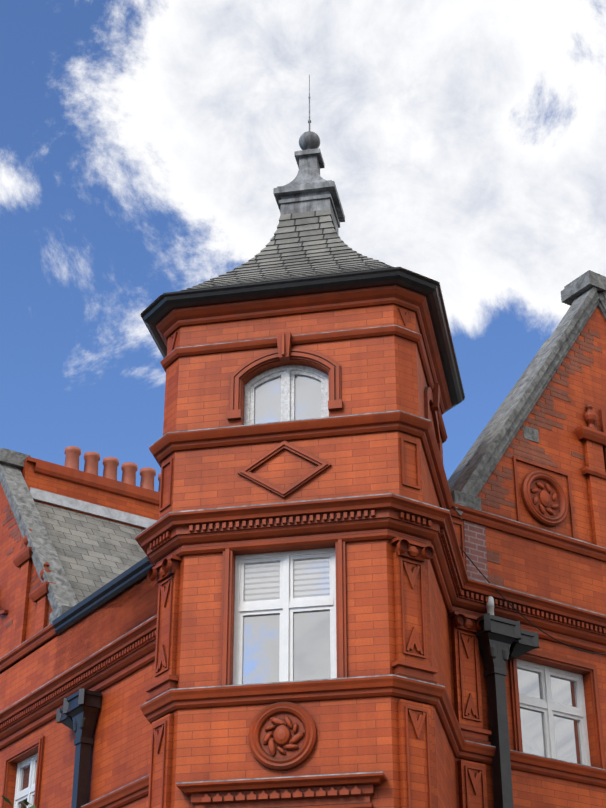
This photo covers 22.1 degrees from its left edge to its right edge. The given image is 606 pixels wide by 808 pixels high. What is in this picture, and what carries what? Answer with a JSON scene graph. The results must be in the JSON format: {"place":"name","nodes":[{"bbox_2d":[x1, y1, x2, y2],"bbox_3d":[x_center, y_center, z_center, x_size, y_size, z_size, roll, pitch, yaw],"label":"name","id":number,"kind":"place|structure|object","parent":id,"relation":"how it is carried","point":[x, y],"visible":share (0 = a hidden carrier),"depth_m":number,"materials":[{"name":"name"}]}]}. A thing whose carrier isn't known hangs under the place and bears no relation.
{"place":"outdoors","nodes":[
{"label":"outdoors","id":0,"kind":"place"},
{"bbox_2d":[0,0,605,491],"label":"sky","id":1,"kind":"structure","parent":0,"point":[145,145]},
{"label":"asphalt ground","id":2,"kind":"structure","parent":0,"visible":0},
{"bbox_2d":[0,304,605,807],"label":"brick walls","id":3,"kind":"structure","parent":2,"relation":"on","point":[354,734],"depth_m":16.72,"materials":[{"name":"red brick"}]},
{"bbox_2d":[244,365,328,424],"bbox_3d":[-0.164,-0.035,16.767,0.950,0.850,0.092,-6,-29,10],"label":"old window frame","id":4,"kind":"object","parent":3,"relation":"attached to","point":[287,373],"visible":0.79,"depth_m":16.81,"materials":[{"name":"white wood"}]},
{"bbox_2d":[254,375,320,423],"bbox_3d":[-0.162,-0.030,16.771,0.740,0.634,0.001,-6,-29,10],"label":"tower window glass","id":5,"kind":"object","parent":4,"relation":"in","point":[268,399],"visible":0.71,"depth_m":16.78,"materials":[{"name":"glass"}]},
{"bbox_2d":[35,338,548,602],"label":"wing slate roofs","id":6,"kind":"structure","parent":3,"relation":"on","point":[94,554],"depth_m":24.28,"materials":[{"name":"grey stone"}]},
{"bbox_2d":[29,487,156,527],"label":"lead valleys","id":7,"kind":"object","parent":6,"relation":"on","point":[88,507],"visible":0.03,"depth_m":25.51,"materials":[{"name":"grey metal"}]},
{"bbox_2d":[52,267,538,807],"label":"gutters and downpipes","id":8,"kind":"object","parent":3,"relation":"attached to","point":[500,641],"visible":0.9,"depth_m":17.35,"materials":[{"name":"black metal"}]},
{"bbox_2d":[141,209,463,400],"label":"turret roof","id":9,"kind":"structure","parent":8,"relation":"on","point":[305,244],"depth_m":18.35,"materials":[{"name":"grey stone"}]},
{"bbox_2d":[486,596,493,614],"bbox_3d":[2.132,2.340,17.615,0.094,0.330,0.094,-6,-29,10],"label":"vent pipe","id":10,"kind":"object","parent":8,"relation":"on","point":[490,606],"visible":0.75,"depth_m":17.60,"materials":[{"name":"white plastic"}]},
{"bbox_2d":[2,329,601,627],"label":"weathered brick patches","id":11,"kind":"object","parent":3,"relation":"attached to","point":[523,449],"visible":0.46,"depth_m":19.71,"materials":[{"name":"red brick"}]},
{"bbox_2d":[14,548,590,807],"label":"white window frames","id":12,"kind":"structure","parent":3,"relation":"attached to","point":[286,605],"depth_m":15.80,"materials":[{"name":"white wood"}]},
{"bbox_2d":[244,558,329,601],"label":"window blinds","id":13,"kind":"object","parent":12,"relation":"attached to","point":[311,579],"depth_m":15.77,"materials":[{"name":"white plastic"}]},
{"bbox_2d":[19,610,582,807],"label":"dark window glass","id":14,"kind":"object","parent":12,"relation":"in","point":[311,644],"visible":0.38,"depth_m":15.54,"materials":[{"name":"grey glass"}]},
{"bbox_2d":[0,285,605,807],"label":"terracotta mouldings","id":15,"kind":"object","parent":3,"relation":"attached to","point":[282,735],"visible":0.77,"depth_m":16.45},
{"bbox_2d":[64,446,160,491],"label":"chimney pots","id":16,"kind":"object","parent":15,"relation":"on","point":[110,464],"visible":0.29,"depth_m":26.40,"materials":[{"name":"ceramic"}]},
{"bbox_2d":[0,270,605,623],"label":"gable coping stones","id":17,"kind":"object","parent":3,"relation":"on","point":[583,296],"visible":0.73,"depth_m":20.97,"materials":[{"name":"grey stone"}]},
{"bbox_2d":[0,148,605,806],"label":"lead flashing","id":18,"kind":"object","parent":3,"relation":"on","point":[308,188],"visible":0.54,"depth_m":19.18,"materials":[{"name":"grey metal"}]},
{"bbox_2d":[299,74,319,149],"bbox_3d":[0.085,-3.787,20.255,0.280,1.369,0.280,-6,-29,10],"label":"finial","id":19,"kind":"object","parent":18,"relation":"on","point":[309,139],"visible":0.79,"depth_m":19.94,"materials":[{"name":"grey metal"}]},
{"bbox_2d":[460,547,605,654],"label":"cable and bird spikes","id":20,"kind":"object","parent":18,"relation":"on","point":[527,619],"visible":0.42,"depth_m":17.77,"materials":[{"name":"black"}]},
{"bbox_2d":[463,520,487,582],"bbox_3d":[2.003,1.781,18.061,0.320,0.840,0.056,18,-34,-29],"label":"brick patch","id":21,"kind":"object","parent":3,"relation":"attached to","point":[475,543],"visible":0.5,"depth_m":18.07,"materials":[{"name":"red brick"}]},
{"bbox_3d":[-2.371,3.319,7.258,3.416,3.184,3.855,-6,-29,10],"label":"street tree","id":22,"kind":"object","parent":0,"visible":0},
{"bbox_2d":[1,795,35,807],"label":"plant","id":23,"kind":"object","parent":22,"relation":"attached to","point":[24,801],"visible":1,"depth_m":7.29,"materials":[{"name":"green plant"}]}
]}

